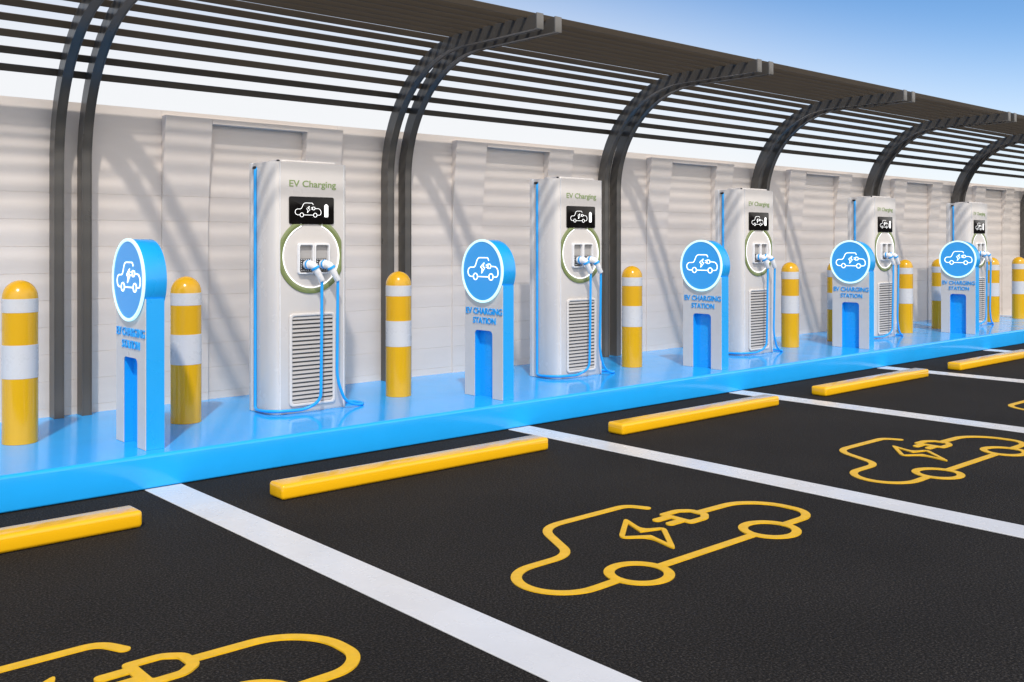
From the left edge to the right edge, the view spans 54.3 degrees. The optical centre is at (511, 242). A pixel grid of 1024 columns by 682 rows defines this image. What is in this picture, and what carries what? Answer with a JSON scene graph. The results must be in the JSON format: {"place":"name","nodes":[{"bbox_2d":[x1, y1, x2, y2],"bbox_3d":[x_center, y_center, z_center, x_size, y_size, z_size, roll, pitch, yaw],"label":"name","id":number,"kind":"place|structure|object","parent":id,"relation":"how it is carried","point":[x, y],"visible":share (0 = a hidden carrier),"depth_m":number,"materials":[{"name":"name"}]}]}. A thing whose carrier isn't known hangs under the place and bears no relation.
{"place":"outdoors","nodes":[
{"label":"outdoors","id":0,"kind":"place"},
{"bbox_2d":[0,343,1023,681],"bbox_3d":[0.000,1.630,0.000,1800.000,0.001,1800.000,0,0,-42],"label":"asphalt ground","id":1,"kind":"structure","parent":0,"point":[840,591],"depth_m":5.08,"materials":[{"name":"black asphalt"}]},
{"bbox_2d":[0,505,141,553],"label":"wheel stop","id":2,"kind":"object","parent":1,"relation":"on","point":[46,532],"visible":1,"depth_m":5.45,"materials":[{"name":"yellow paint"}]},
{"bbox_2d":[0,634,359,681],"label":"car symbol","id":3,"kind":"object","parent":1,"relation":"on","point":[134,671],"visible":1,"depth_m":3.90,"materials":[{"name":"yellow paint"}]},
{"bbox_2d":[145,484,640,681],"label":"parking line","id":4,"kind":"object","parent":1,"relation":"on","point":[534,655],"visible":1,"depth_m":4.55,"materials":[{"name":"white paint"}]},
{"bbox_2d":[270,435,547,499],"bbox_3d":[-0.636,1.579,7.126,2.330,0.098,0.180,0,0,-42],"label":"wheel stop","id":5,"kind":"object","parent":1,"relation":"on","point":[310,484],"visible":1,"depth_m":6.92,"materials":[{"name":"yellow paint"}]},
{"bbox_2d":[0,96,1023,421],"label":"panelled wall","id":6,"kind":"structure","parent":1,"relation":"on","point":[174,186],"depth_m":10.07,"materials":[{"name":"white metal"}]},
{"bbox_2d":[0,315,1023,512],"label":"raised platform","id":7,"kind":"structure","parent":1,"relation":"on","point":[71,458],"depth_m":8.22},
{"bbox_2d":[1,280,38,444],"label":"bollard","id":8,"kind":"object","parent":7,"relation":"on","point":[19,357],"visible":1,"depth_m":6.90,"materials":[{"name":"yellow metal"}]},
{"bbox_2d":[112,238,166,450],"bbox_3d":[-2.594,0.684,6.940,0.168,1.429,0.574,0,0,-42],"label":"station sign","id":9,"kind":"object","parent":7,"relation":"on","point":[139,279],"visible":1,"depth_m":6.79,"materials":[{"name":"blue paint"}]},
{"bbox_2d":[170,276,201,423],"bbox_3d":[-2.546,0.831,7.794,0.235,1.136,0.235,0,0,40],"label":"bollard","id":10,"kind":"object","parent":7,"relation":"on","point":[185,349],"visible":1,"depth_m":7.70,"materials":[{"name":"yellow metal"}]},
{"bbox_2d":[249,159,363,414],"bbox_3d":[-1.699,0.360,8.417,0.913,2.080,0.538,0,0,-42],"label":"ev charger","id":11,"kind":"object","parent":7,"relation":"on","point":[296,286],"visible":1,"depth_m":8.22,"materials":[{"name":"white paint"}]},
{"bbox_2d":[386,271,410,396],"bbox_3d":[-1.039,0.831,9.139,0.235,1.136,0.235,0,0,14],"label":"bollard","id":12,"kind":"object","parent":7,"relation":"on","point":[398,333],"visible":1,"depth_m":9.04,"materials":[{"name":"yellow paint"}]},
{"bbox_2d":[462,239,515,400],"bbox_3d":[-0.214,0.684,9.064,0.168,1.429,0.574,0,0,-42],"label":"station sign","id":13,"kind":"object","parent":7,"relation":"on","point":[488,272],"visible":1,"depth_m":8.96,"materials":[{"name":"blue paint"}]},
{"bbox_2d":[0,0,1023,418],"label":"slatted canopy","id":14,"kind":"object","parent":7,"relation":"on","point":[470,28],"visible":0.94,"depth_m":9.96,"materials":[{"name":"metal"}]},
{"bbox_2d":[530,177,614,378],"bbox_3d":[0.681,0.360,10.542,0.913,2.080,0.538,0,0,-42],"label":"ev charger","id":15,"kind":"object","parent":7,"relation":"on","point":[566,271],"visible":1,"depth_m":10.34,"materials":[{"name":"white plastic"}]},
{"bbox_2d":[622,266,641,367],"bbox_3d":[1.356,0.831,11.276,0.235,1.136,0.235,0,0,10],"label":"bollard","id":16,"kind":"object","parent":7,"relation":"on","point":[631,316],"visible":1,"depth_m":11.18,"materials":[{"name":"yellow paint"}]},
{"bbox_2d":[680,240,729,369],"bbox_3d":[2.166,0.684,11.188,0.168,1.429,0.574,0,0,-42],"label":"station sign","id":17,"kind":"object","parent":7,"relation":"on","point":[705,267],"visible":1,"depth_m":11.13,"materials":[{"name":"blue paint"}]},
{"bbox_2d":[716,188,782,355],"bbox_3d":[3.061,0.360,12.666,0.913,2.080,0.538,0,0,-42],"label":"ev charger","id":18,"kind":"object","parent":7,"relation":"on","point":[744,227],"visible":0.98,"depth_m":12.44,"materials":[{"name":"white plastic"}]},
{"bbox_2d":[781,262,798,347],"bbox_3d":[3.736,0.831,13.400,0.235,1.136,0.235,0,0,7],"label":"bollard","id":19,"kind":"object","parent":7,"relation":"on","point":[789,304],"visible":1,"depth_m":13.30,"materials":[{"name":"yellow metal"}]},
{"bbox_2d":[827,264,831,341],"bbox_3d":[4.593,0.831,14.166,0.235,1.136,0.235,0,0,31],"label":"bollard","id":20,"kind":"object","parent":7,"relation":"on","point":[829,304],"visible":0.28,"depth_m":14.11,"materials":[{"name":"yellow paint"}]},
{"bbox_2d":[830,240,874,348],"bbox_3d":[4.546,0.684,13.313,0.168,1.429,0.574,0,0,-42],"label":"station sign","id":21,"kind":"object","parent":7,"relation":"on","point":[852,264],"visible":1,"depth_m":13.27,"materials":[{"name":"blue paint"}]},
{"bbox_2d":[848,196,902,338],"bbox_3d":[5.441,0.360,14.790,0.913,2.080,0.538,0,0,-42],"label":"ev charger","id":22,"kind":"object","parent":7,"relation":"on","point":[871,222],"visible":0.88,"depth_m":14.59,"materials":[{"name":"white plastic"}]},
{"bbox_2d":[897,259,912,332],"bbox_3d":[6.115,0.831,15.524,0.235,1.136,0.235,0,0,5],"label":"bollard","id":23,"kind":"object","parent":7,"relation":"on","point":[905,314],"visible":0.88,"depth_m":15.43,"materials":[{"name":"yellow metal"}]},
{"bbox_2d":[931,259,940,328],"bbox_3d":[6.973,0.831,16.290,0.235,1.136,0.235,0,0,29],"label":"bollard","id":24,"kind":"object","parent":7,"relation":"on","point":[935,295],"visible":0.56,"depth_m":16.22,"materials":[{"name":"yellow metal"}]},
{"bbox_2d":[939,241,979,333],"bbox_3d":[6.926,0.684,15.437,0.168,1.429,0.574,0,0,-42],"label":"station sign","id":25,"kind":"object","parent":7,"relation":"on","point":[959,261],"visible":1,"depth_m":15.40,"materials":[{"name":"blue paint"}]},
{"bbox_2d":[946,202,993,325],"bbox_3d":[7.821,0.360,16.914,0.913,2.080,0.538,0,0,-42],"label":"ev charger","id":26,"kind":"object","parent":7,"relation":"on","point":[966,221],"visible":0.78,"depth_m":16.75,"materials":[{"name":"white plastic"}]},
{"bbox_2d":[987,257,999,321],"bbox_3d":[8.495,0.831,17.649,0.235,1.136,0.235,0,0,2],"label":"bollard","id":27,"kind":"object","parent":7,"relation":"on","point":[995,296],"visible":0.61,"depth_m":17.54,"materials":[{"name":"yellow metal"}]},
{"bbox_2d":[1012,257,1023,318],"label":"bollard","id":28,"kind":"object","parent":7,"relation":"on","point":[1017,287],"visible":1,"depth_m":18.32,"materials":[{"name":"yellow metal"}]},
{"bbox_2d":[511,501,810,594],"bbox_3d":[0.778,1.626,5.545,2.219,0.008,1.087,0,0,-42],"label":"car symbol","id":29,"kind":"object","parent":1,"relation":"on","point":[608,571],"visible":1,"depth_m":5.48,"materials":[{"name":"yellow paint"}]},
{"bbox_2d":[608,394,778,434],"bbox_3d":[1.743,1.579,9.250,2.330,0.098,0.180,0,0,-42],"label":"wheel stop","id":30,"kind":"object","parent":1,"relation":"on","point":[662,419],"visible":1,"depth_m":9.04,"materials":[{"name":"yellow paint"}]},
{"bbox_2d":[508,426,1023,538],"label":"parking line","id":31,"kind":"object","parent":1,"relation":"on","point":[971,521],"visible":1,"depth_m":6.67,"materials":[{"name":"white paint"}]},
{"bbox_2d":[812,368,928,395],"bbox_3d":[4.123,1.579,11.374,2.330,0.098,0.180,0,0,-42],"label":"wheel stop","id":32,"kind":"object","parent":1,"relation":"on","point":[843,386],"visible":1,"depth_m":11.16,"materials":[{"name":"yellow paint"}]},
{"bbox_2d":[729,390,1023,432],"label":"parking line","id":33,"kind":"object","parent":1,"relation":"on","point":[911,415],"visible":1,"depth_m":9.53,"materials":[{"name":"white paint"}]},
{"bbox_2d":[839,436,1023,483],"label":"car symbol","id":34,"kind":"object","parent":1,"relation":"on","point":[872,464],"visible":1,"depth_m":7.62,"materials":[{"name":"yellow paint"}]},
{"bbox_2d":[878,366,1023,382],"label":"parking line","id":35,"kind":"object","parent":1,"relation":"on","point":[967,375],"visible":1,"depth_m":12.18,"materials":[{"name":"white paint"}]},
{"bbox_2d":[947,349,1023,370],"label":"wheel stop","id":36,"kind":"object","parent":1,"relation":"on","point":[975,362],"visible":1,"depth_m":13.20,"materials":[{"name":"yellow paint"}]},
{"bbox_2d":[983,349,1008,351],"bbox_3d":[9.230,1.627,12.861,0.250,0.007,6.097,0,0,-42],"label":"parking line","id":37,"kind":"object","parent":1,"relation":"on","point":[995,350],"visible":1,"depth_m":15.01,"materials":[{"name":"white paint"}]},
{"bbox_2d":[1008,400,1023,409],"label":"car symbol","id":38,"kind":"object","parent":1,"relation":"on","point":[1011,405],"visible":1,"depth_m":10.02,"materials":[{"name":"yellow paint"}]},
{"bbox_2d":[0,0,1023,187],"label":"sky","id":39,"kind":"structure","parent":0,"point":[964,51],"materials":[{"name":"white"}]}
]}

